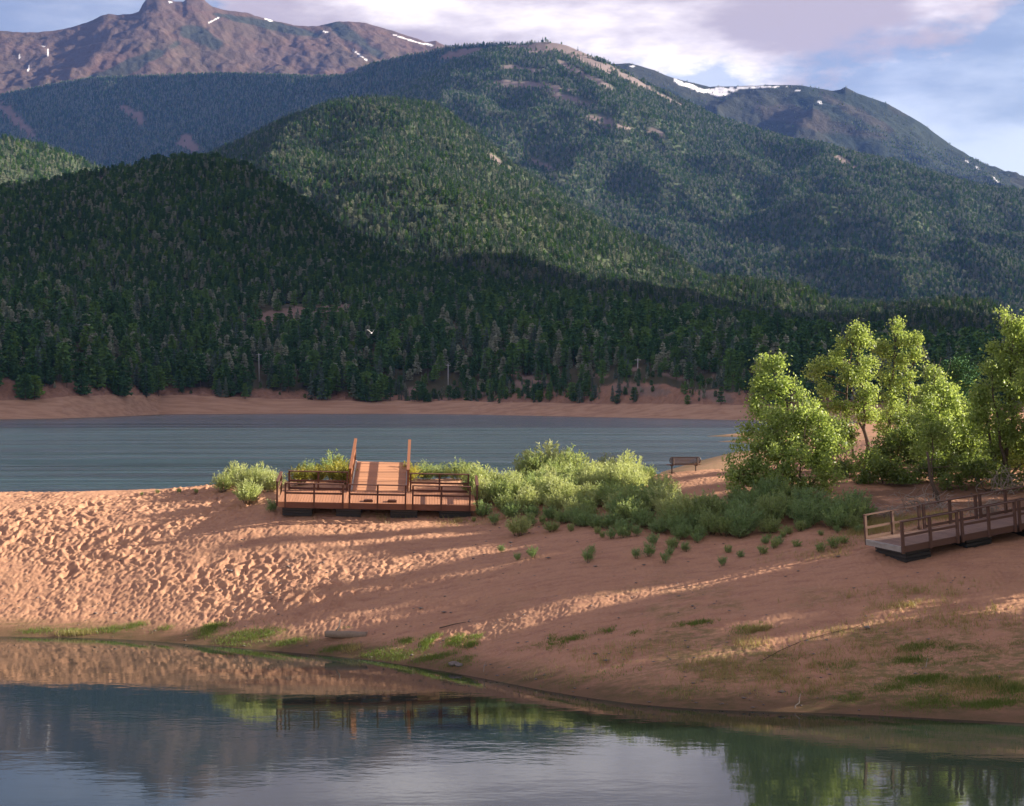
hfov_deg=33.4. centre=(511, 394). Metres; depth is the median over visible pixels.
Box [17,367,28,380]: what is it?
pine tree
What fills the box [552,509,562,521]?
plant tuft
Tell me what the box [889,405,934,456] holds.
leafy bush
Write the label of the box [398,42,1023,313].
forested mountain
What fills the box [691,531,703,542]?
plant tuft
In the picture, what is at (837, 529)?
plant tuft
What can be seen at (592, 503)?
sage shrub
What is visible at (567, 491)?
sage shrub
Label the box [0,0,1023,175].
sky
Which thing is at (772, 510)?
sage shrub
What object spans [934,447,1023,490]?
leafy bush
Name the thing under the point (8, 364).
pine tree
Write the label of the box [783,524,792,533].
plant tuft
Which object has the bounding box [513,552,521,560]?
plant tuft
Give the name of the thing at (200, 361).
pine tree
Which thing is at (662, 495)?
sage shrub
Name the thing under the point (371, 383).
fir tree
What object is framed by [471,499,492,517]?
sage shrub
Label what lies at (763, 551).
plant tuft
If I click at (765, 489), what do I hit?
sage shrub
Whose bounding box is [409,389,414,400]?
pine tree
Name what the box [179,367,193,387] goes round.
pine tree
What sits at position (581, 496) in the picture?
sage shrub
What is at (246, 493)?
sage shrub
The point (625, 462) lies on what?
sage shrub
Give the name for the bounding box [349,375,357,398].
fir tree
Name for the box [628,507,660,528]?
sage shrub
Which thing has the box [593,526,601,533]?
plant tuft
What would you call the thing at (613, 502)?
sage shrub
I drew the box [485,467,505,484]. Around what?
sage shrub
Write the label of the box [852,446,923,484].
leafy bush
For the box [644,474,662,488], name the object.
sage shrub
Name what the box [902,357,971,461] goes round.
poplar tree
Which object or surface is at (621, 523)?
sage shrub
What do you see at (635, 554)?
plant tuft
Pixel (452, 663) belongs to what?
stone
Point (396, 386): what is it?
fir tree
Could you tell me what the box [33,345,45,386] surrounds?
fir tree
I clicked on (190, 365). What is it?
pine tree
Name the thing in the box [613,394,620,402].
pine tree
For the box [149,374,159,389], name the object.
pine tree
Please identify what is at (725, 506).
sage shrub
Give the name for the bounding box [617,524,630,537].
plant tuft
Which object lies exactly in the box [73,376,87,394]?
pine tree
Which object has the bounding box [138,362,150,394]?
pine tree
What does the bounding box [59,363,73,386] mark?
pine tree
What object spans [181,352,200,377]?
pine tree
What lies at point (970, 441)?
leafy bush
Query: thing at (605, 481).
sage shrub
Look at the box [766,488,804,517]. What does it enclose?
sage shrub
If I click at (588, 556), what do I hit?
plant tuft
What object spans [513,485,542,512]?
sage shrub
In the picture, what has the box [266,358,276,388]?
fir tree
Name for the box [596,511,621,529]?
sage shrub
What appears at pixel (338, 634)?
driftwood log
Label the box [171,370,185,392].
pine tree
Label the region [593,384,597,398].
fir tree
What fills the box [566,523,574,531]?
plant tuft
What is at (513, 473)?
sage shrub
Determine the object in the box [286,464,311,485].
sage shrub
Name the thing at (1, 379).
pine tree
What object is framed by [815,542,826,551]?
plant tuft
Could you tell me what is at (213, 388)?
pine tree
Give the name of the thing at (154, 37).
rocky mountain
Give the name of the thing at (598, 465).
sage shrub
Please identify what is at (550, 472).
sage shrub
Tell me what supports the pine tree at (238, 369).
on the shore
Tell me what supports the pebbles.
on the sand
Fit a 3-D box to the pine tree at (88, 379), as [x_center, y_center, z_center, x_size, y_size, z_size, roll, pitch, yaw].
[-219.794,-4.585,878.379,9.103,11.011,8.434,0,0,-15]
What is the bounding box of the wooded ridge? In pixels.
[0,44,516,167]
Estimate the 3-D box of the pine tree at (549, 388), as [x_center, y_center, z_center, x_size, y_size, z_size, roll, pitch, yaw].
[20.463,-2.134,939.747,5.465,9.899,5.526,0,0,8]
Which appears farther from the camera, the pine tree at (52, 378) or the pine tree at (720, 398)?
the pine tree at (52, 378)
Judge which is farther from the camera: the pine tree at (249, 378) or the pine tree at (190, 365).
the pine tree at (249, 378)
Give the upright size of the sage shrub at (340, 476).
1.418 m
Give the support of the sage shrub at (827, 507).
on the sand
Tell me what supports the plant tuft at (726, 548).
on the sand
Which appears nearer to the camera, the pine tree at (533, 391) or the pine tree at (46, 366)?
the pine tree at (46, 366)
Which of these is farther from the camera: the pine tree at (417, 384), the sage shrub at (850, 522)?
the pine tree at (417, 384)
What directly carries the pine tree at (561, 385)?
on the shore
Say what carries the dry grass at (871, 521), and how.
on the sand
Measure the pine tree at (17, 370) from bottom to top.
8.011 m
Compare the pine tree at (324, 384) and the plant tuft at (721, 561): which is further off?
the pine tree at (324, 384)
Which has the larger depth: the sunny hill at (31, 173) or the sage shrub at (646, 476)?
the sunny hill at (31, 173)
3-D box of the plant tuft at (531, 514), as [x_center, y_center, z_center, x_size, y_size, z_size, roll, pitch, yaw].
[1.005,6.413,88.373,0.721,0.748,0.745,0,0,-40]
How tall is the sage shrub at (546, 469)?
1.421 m
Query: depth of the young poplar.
86.88 m
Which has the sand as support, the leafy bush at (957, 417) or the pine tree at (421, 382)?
the leafy bush at (957, 417)
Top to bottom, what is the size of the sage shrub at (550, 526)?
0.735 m
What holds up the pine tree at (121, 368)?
on the shore
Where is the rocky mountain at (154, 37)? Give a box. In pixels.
[0,0,444,93]
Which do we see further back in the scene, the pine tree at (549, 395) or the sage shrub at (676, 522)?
the pine tree at (549, 395)
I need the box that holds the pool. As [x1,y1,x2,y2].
[0,636,1023,805]
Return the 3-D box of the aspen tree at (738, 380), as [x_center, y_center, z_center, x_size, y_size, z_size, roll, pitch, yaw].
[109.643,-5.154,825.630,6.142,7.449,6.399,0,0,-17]
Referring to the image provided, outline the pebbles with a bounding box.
[0,469,1020,713]
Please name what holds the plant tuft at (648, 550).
on the sand
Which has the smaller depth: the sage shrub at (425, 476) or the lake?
the sage shrub at (425, 476)
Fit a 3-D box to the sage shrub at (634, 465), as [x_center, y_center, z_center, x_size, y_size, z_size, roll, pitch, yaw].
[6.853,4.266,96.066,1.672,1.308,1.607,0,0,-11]
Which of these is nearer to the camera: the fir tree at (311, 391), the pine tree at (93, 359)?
the pine tree at (93, 359)
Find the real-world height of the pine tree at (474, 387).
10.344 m
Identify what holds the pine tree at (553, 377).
on the shore
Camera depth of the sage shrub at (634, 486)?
89.13 m
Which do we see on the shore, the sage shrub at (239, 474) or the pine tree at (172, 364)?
the pine tree at (172, 364)
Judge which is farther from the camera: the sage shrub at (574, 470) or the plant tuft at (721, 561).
the sage shrub at (574, 470)
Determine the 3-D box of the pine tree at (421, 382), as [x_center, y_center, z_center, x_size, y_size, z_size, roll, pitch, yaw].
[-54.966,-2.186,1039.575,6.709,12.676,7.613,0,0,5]
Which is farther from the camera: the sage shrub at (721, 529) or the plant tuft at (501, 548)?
the plant tuft at (501, 548)
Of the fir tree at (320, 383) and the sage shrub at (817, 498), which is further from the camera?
the fir tree at (320, 383)
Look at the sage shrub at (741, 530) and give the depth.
80.47 m
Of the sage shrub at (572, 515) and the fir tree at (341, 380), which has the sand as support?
the sage shrub at (572, 515)
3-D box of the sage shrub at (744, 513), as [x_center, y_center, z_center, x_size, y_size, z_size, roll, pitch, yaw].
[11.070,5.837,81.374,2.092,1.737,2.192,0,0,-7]
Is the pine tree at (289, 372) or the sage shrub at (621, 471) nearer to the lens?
the sage shrub at (621, 471)
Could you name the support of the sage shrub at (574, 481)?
on the sand
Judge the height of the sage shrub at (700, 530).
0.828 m
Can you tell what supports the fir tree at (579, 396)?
on the shore
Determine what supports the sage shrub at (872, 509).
on the sand
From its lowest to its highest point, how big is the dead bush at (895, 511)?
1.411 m
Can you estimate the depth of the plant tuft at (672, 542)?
79.47 m
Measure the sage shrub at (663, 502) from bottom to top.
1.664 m
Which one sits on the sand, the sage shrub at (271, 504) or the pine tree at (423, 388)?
the sage shrub at (271, 504)
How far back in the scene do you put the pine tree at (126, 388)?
923.39 m
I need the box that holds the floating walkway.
[863,486,1023,562]
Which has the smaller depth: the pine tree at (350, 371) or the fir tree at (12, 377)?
the fir tree at (12, 377)
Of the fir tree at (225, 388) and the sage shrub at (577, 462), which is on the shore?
the fir tree at (225, 388)
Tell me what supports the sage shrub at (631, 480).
on the sand
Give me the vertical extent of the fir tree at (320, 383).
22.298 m
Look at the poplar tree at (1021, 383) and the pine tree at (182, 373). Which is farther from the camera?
the pine tree at (182, 373)
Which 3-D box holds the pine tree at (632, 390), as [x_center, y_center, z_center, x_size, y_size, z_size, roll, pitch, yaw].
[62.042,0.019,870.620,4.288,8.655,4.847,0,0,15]
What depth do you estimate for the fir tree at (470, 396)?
1011.80 m
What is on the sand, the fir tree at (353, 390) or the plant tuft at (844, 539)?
the plant tuft at (844, 539)
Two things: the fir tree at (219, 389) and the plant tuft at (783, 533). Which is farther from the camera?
the fir tree at (219, 389)
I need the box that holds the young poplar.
[914,388,956,497]
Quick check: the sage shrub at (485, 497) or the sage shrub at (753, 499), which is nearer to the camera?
the sage shrub at (753, 499)
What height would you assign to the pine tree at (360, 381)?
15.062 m
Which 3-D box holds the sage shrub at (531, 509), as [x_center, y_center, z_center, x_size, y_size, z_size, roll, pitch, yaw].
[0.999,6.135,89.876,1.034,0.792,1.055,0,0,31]
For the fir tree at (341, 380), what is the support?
on the shore
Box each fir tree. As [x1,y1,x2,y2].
[8,363,15,379]
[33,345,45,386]
[94,361,101,387]
[133,364,140,387]
[151,369,157,391]
[153,350,159,368]
[207,354,214,385]
[215,378,222,396]
[222,376,228,396]
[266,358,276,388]
[281,374,286,390]
[307,370,314,399]
[316,366,327,399]
[339,373,343,389]
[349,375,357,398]
[366,379,372,401]
[376,356,383,375]
[394,379,399,394]
[467,387,472,400]
[510,380,515,392]
[576,383,582,402]
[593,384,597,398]
[610,385,614,401]
[615,375,622,394]
[618,363,622,377]
[683,381,687,393]
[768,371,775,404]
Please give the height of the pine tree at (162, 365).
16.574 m
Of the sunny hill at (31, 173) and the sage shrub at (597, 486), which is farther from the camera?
the sunny hill at (31, 173)
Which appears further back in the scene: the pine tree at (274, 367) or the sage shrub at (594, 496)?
the pine tree at (274, 367)
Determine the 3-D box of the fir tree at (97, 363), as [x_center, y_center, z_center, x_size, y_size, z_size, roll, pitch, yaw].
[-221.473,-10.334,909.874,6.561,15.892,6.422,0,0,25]
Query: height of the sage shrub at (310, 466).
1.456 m
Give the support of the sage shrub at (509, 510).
on the sand
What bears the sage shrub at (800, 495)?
on the sand
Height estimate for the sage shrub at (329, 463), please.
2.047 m
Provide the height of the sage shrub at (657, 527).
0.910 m
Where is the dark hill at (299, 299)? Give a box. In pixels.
[0,166,435,304]
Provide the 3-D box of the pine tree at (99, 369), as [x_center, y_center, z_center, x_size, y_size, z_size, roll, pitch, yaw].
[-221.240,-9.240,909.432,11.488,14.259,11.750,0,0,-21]
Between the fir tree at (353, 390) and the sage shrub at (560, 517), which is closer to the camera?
the sage shrub at (560, 517)
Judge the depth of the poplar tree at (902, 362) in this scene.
107.76 m
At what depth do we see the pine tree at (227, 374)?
1041.10 m
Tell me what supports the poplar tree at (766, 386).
on the sand
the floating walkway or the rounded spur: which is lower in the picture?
the floating walkway
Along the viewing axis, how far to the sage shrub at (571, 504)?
88.25 m
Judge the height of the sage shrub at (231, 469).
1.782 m
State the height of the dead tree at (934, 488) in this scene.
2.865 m
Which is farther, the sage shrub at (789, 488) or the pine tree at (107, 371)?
the pine tree at (107, 371)
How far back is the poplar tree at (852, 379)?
103.80 m
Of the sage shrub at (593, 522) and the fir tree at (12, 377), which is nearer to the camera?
the sage shrub at (593, 522)
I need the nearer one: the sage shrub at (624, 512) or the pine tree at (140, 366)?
the sage shrub at (624, 512)
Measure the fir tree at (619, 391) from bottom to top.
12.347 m
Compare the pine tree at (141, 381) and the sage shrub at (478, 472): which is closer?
the sage shrub at (478, 472)
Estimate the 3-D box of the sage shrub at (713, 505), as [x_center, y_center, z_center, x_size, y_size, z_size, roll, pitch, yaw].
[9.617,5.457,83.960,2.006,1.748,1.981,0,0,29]
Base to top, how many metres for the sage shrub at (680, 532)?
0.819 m
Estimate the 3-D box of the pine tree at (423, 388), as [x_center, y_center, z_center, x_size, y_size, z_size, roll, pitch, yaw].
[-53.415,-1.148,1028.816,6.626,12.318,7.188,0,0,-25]
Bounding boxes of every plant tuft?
[487,510,500,524]
[496,543,505,552]
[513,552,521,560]
[524,512,536,523]
[525,545,537,557]
[529,516,537,526]
[537,515,546,524]
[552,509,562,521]
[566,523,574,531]
[580,547,595,562]
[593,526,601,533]
[604,527,617,538]
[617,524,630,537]
[629,523,643,535]
[631,545,641,558]
[641,541,656,556]
[645,531,659,544]
[659,552,672,563]
[663,544,674,553]
[667,537,680,547]
[680,540,691,551]
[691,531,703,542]
[717,554,727,566]
[724,544,731,552]
[736,549,744,557]
[755,544,767,554]
[760,534,769,543]
[769,536,780,547]
[773,534,783,544]
[780,530,786,536]
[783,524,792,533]
[790,539,802,546]
[795,520,806,530]
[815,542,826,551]
[826,536,842,548]
[832,524,841,532]
[836,535,848,543]
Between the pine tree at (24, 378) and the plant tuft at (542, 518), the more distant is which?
the pine tree at (24, 378)
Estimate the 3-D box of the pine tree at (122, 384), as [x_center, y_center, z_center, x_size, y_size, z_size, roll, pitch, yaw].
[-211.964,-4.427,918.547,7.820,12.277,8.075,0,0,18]
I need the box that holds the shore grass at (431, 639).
[8,617,1023,713]
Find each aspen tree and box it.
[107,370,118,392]
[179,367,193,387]
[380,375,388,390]
[535,390,542,399]
[733,376,742,387]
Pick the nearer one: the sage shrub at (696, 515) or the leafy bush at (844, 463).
the sage shrub at (696, 515)
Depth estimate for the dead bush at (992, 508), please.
80.29 m
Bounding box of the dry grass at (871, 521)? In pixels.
[39,508,1023,702]
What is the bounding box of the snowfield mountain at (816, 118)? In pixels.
[615,63,1023,188]
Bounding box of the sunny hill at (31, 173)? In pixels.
[0,139,98,185]
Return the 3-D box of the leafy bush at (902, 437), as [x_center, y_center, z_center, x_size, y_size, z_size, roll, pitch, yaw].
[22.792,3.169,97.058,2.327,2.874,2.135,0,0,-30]
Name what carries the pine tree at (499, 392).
on the shore
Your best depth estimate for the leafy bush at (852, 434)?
100.79 m
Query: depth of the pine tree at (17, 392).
828.09 m
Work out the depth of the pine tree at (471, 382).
1031.88 m
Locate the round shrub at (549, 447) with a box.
[522,438,576,470]
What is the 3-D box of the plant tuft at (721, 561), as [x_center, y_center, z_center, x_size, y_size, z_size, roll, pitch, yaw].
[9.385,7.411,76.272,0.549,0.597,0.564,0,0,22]
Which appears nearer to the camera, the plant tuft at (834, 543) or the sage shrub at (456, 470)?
the plant tuft at (834, 543)
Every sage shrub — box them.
[209,470,234,492]
[222,461,252,488]
[229,464,260,488]
[231,476,263,504]
[242,461,273,488]
[256,465,286,491]
[264,497,276,511]
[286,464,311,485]
[297,458,318,479]
[307,464,326,482]
[316,448,348,479]
[322,456,354,482]
[331,462,357,483]
[402,461,422,481]
[413,459,437,479]
[431,462,450,478]
[444,456,472,479]
[459,472,474,491]
[463,462,497,483]
[466,475,500,502]
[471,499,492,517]
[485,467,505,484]
[486,474,516,503]
[492,490,516,509]
[496,467,519,486]
[500,500,521,517]
[504,512,532,535]
[505,473,534,496]
[512,446,552,475]
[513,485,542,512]
[515,471,542,489]
[516,467,532,481]
[522,505,539,515]
[527,466,553,482]
[529,486,545,505]
[531,473,560,493]
[536,464,552,475]
[539,456,568,471]
[539,466,563,484]
[540,505,559,520]
[541,519,559,532]
[542,471,573,494]
[542,487,568,510]
[550,443,594,470]
[553,469,581,492]
[554,510,570,523]
[555,461,583,478]
[555,477,584,506]
[561,496,581,511]
[563,507,590,523]
[566,490,594,506]
[571,501,601,517]
[573,510,593,526]
[574,470,595,489]
[576,460,604,482]
[576,497,599,510]
[577,482,596,498]
[583,489,603,506]
[586,513,602,527]
[587,481,606,495]
[590,451,642,465]
[590,460,604,470]
[591,463,623,485]
[596,479,624,499]
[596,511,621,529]
[599,476,618,485]
[599,489,615,505]
[601,457,618,469]
[602,492,622,515]
[605,455,637,473]
[606,461,639,485]
[606,492,641,519]
[613,448,642,466]
[613,482,644,506]
[613,483,646,495]
[613,493,650,524]
[613,518,635,532]
[617,470,647,488]
[624,459,644,472]
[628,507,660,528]
[631,467,650,484]
[635,483,650,492]
[635,485,660,511]
[636,463,658,479]
[642,483,665,496]
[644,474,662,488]
[646,516,668,532]
[647,483,680,509]
[648,471,680,490]
[654,489,687,515]
[655,503,689,531]
[662,488,696,519]
[662,514,694,531]
[669,523,691,538]
[684,511,703,527]
[687,492,708,506]
[687,524,706,537]
[691,488,728,515]
[695,506,723,534]
[707,510,739,536]
[708,495,731,514]
[720,499,747,515]
[722,500,752,517]
[723,500,766,532]
[725,485,749,502]
[726,516,754,538]
[731,492,752,503]
[736,490,769,513]
[743,484,765,500]
[751,488,790,521]
[751,493,776,510]
[753,473,792,498]
[754,514,782,533]
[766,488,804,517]
[773,480,799,498]
[785,497,810,519]
[787,498,823,525]
[790,485,827,502]
[793,517,812,528]
[799,488,835,511]
[817,497,856,523]
[820,505,852,529]
[823,496,844,510]
[834,486,872,506]
[838,494,871,520]
[841,512,862,527]
[848,500,877,517]
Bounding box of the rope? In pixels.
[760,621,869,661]
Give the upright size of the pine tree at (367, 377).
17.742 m
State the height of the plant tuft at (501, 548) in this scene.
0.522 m
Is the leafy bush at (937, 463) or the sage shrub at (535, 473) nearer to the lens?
the leafy bush at (937, 463)
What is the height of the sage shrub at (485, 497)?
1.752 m
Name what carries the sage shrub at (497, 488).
on the sand
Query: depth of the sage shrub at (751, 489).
85.75 m
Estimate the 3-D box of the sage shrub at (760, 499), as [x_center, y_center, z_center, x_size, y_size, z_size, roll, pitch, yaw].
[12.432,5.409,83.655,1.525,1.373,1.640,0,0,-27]
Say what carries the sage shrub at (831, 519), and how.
on the sand
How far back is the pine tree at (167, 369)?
1029.63 m
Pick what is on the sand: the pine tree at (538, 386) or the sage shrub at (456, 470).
the sage shrub at (456, 470)
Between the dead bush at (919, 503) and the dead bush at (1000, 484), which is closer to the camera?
the dead bush at (919, 503)
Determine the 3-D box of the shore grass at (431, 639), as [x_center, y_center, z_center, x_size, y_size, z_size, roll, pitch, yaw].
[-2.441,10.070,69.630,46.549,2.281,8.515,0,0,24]
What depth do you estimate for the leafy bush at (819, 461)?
87.31 m
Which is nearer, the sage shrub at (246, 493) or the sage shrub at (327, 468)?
the sage shrub at (246, 493)
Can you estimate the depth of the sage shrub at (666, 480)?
89.43 m
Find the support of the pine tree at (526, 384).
on the shore
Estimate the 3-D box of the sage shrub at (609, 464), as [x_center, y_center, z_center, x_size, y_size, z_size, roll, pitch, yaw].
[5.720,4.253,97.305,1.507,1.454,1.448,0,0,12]
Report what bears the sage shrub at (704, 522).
on the sand
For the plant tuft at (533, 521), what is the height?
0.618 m
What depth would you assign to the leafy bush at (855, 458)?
93.90 m
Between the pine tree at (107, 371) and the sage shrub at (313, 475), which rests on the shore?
the pine tree at (107, 371)
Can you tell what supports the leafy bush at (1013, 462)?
on the sand
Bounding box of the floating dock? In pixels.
[276,438,478,517]
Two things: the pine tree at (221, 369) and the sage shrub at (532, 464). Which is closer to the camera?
the sage shrub at (532, 464)
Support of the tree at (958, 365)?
on the sand
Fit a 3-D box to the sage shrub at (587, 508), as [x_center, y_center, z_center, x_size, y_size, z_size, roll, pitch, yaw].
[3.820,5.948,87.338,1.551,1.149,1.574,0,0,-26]
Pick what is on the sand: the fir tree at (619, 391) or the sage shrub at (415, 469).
the sage shrub at (415, 469)
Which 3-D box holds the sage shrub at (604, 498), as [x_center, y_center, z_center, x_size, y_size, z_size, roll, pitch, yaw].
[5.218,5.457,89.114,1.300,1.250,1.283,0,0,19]
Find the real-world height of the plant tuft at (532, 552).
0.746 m
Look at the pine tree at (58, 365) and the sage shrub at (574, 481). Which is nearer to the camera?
the sage shrub at (574, 481)
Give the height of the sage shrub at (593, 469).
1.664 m
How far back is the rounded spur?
3041.36 m
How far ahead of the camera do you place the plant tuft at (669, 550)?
78.47 m
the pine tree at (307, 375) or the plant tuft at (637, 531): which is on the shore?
the pine tree at (307, 375)
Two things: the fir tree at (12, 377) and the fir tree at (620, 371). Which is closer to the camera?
the fir tree at (12, 377)
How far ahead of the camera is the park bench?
97.00 m
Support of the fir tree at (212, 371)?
on the shore
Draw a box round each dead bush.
[874,498,912,518]
[888,485,950,511]
[943,493,1010,517]
[975,463,1023,494]
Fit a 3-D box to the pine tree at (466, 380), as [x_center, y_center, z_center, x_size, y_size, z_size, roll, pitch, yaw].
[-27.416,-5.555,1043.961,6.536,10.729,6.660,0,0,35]
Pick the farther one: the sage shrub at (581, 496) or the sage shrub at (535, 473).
the sage shrub at (535, 473)
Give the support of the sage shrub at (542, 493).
on the sand
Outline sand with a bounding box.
[0,412,1023,722]
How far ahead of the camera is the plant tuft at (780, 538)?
78.45 m
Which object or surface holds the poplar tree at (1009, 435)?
on the sand
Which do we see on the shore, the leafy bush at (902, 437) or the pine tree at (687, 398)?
the pine tree at (687, 398)
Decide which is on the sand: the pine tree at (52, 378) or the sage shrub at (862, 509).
the sage shrub at (862, 509)
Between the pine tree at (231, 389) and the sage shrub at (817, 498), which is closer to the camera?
the sage shrub at (817, 498)
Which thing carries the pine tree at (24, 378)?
on the shore
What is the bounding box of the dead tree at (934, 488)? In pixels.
[910,452,966,504]
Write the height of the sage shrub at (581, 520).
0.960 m
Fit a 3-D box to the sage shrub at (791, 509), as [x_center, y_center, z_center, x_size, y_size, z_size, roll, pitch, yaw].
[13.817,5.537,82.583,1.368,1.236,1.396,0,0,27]
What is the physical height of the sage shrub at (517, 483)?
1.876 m
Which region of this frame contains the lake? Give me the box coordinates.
[0,414,856,491]
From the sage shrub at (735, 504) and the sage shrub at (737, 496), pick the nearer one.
the sage shrub at (735, 504)
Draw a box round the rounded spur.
[223,100,995,330]
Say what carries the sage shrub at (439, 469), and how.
on the sand
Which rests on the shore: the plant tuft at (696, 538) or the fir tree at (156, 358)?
the fir tree at (156, 358)
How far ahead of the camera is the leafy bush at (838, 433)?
95.72 m
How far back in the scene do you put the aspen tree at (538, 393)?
942.81 m
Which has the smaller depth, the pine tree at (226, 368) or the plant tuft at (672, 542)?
the plant tuft at (672, 542)
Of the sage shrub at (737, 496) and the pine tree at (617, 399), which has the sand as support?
the sage shrub at (737, 496)
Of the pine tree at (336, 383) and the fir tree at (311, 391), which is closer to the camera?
the fir tree at (311, 391)
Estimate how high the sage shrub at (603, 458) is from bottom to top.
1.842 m
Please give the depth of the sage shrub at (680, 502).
83.92 m
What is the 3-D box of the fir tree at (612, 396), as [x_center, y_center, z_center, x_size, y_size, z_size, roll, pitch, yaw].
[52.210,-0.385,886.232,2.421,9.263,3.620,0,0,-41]
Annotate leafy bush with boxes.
[717,390,851,494]
[811,404,852,466]
[828,411,862,459]
[834,455,857,476]
[846,441,881,470]
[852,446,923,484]
[863,419,917,463]
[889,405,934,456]
[897,426,925,463]
[905,444,960,481]
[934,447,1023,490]
[938,396,973,456]
[945,407,1000,472]
[983,404,1021,456]
[1003,430,1023,466]
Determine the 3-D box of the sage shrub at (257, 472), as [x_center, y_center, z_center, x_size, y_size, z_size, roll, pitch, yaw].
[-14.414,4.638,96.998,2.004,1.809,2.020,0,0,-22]
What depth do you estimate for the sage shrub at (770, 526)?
80.57 m
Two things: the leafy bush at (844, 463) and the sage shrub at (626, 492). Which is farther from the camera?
the leafy bush at (844, 463)
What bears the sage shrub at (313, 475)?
on the sand
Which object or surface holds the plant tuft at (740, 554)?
on the sand
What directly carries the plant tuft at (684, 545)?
on the sand
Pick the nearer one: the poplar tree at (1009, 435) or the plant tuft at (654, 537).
the plant tuft at (654, 537)
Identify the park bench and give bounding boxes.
[666,457,700,473]
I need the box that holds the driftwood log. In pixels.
[325,622,367,637]
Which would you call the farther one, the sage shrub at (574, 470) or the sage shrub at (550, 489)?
the sage shrub at (574, 470)
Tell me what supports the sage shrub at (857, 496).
on the sand
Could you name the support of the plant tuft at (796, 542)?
on the sand
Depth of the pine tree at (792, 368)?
791.60 m
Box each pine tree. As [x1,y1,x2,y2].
[0,368,4,384]
[3,361,15,377]
[9,367,19,379]
[13,375,34,399]
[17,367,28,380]
[17,372,33,400]
[40,358,53,386]
[45,367,56,384]
[53,342,74,372]
[54,353,64,377]
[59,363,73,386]
[72,352,87,383]
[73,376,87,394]
[77,375,93,394]
[84,367,95,381]
[86,365,107,388]
[88,357,96,378]
[101,352,118,385]
[103,366,111,383]
[111,376,125,395]
[116,362,128,386]
[119,380,129,395]
[121,376,133,395]
[134,362,154,387]
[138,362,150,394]
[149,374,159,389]
[153,365,167,395]
[157,363,168,380]
[162,360,174,387]
[164,358,177,383]
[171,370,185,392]
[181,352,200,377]
[183,359,201,389]
[185,369,195,389]
[194,352,210,386]
[210,368,224,389]
[213,365,226,392]
[222,370,230,389]
[223,364,231,381]
[226,381,237,396]
[230,370,237,387]
[234,364,248,386]
[235,365,251,391]
[247,374,254,389]
[267,365,281,387]
[280,363,295,392]
[299,361,313,388]
[303,364,313,385]
[311,378,320,395]
[317,383,330,398]
[321,381,332,399]
[326,363,339,381]
[330,366,342,394]
[343,364,359,389]
[354,378,365,400]
[359,371,372,390]
[359,386,368,400]
[368,383,384,401]
[375,374,387,396]
[387,382,394,400]
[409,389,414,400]
[413,380,420,394]
[416,381,423,399]
[418,383,427,401]
[445,385,453,397]
[462,378,471,389]
[463,391,469,399]
[468,379,474,388]
[468,385,475,399]
[485,379,493,391]
[492,379,499,393]
[496,388,502,398]
[523,379,530,395]
[530,383,538,397]
[534,383,542,389]
[544,383,552,395]
[546,391,552,401]
[549,375,557,385]
[557,378,566,393]
[561,372,567,385]
[566,382,577,396]
[570,392,576,401]
[579,381,589,399]
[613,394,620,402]
[629,387,636,399]
[684,395,690,404]
[716,387,725,401]
[742,372,751,392]
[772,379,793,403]
[783,354,799,392]
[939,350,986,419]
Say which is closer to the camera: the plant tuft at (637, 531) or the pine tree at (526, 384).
the plant tuft at (637, 531)
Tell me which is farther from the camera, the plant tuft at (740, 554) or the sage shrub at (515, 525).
the sage shrub at (515, 525)
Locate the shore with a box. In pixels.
[0,295,1023,421]
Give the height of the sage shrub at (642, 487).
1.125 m
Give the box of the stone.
[448,661,458,665]
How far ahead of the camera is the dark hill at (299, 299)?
1924.55 m
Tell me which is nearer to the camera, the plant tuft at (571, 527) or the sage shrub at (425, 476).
the plant tuft at (571, 527)
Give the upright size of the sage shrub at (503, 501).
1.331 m
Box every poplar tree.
[730,349,811,467]
[800,318,884,454]
[867,315,927,443]
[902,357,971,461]
[961,304,1023,484]
[1009,361,1023,403]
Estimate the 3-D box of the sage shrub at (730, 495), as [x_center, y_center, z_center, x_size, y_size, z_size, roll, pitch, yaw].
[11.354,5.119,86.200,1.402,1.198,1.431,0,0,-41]
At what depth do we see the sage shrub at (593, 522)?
85.16 m
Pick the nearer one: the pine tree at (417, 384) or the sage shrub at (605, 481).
the sage shrub at (605, 481)

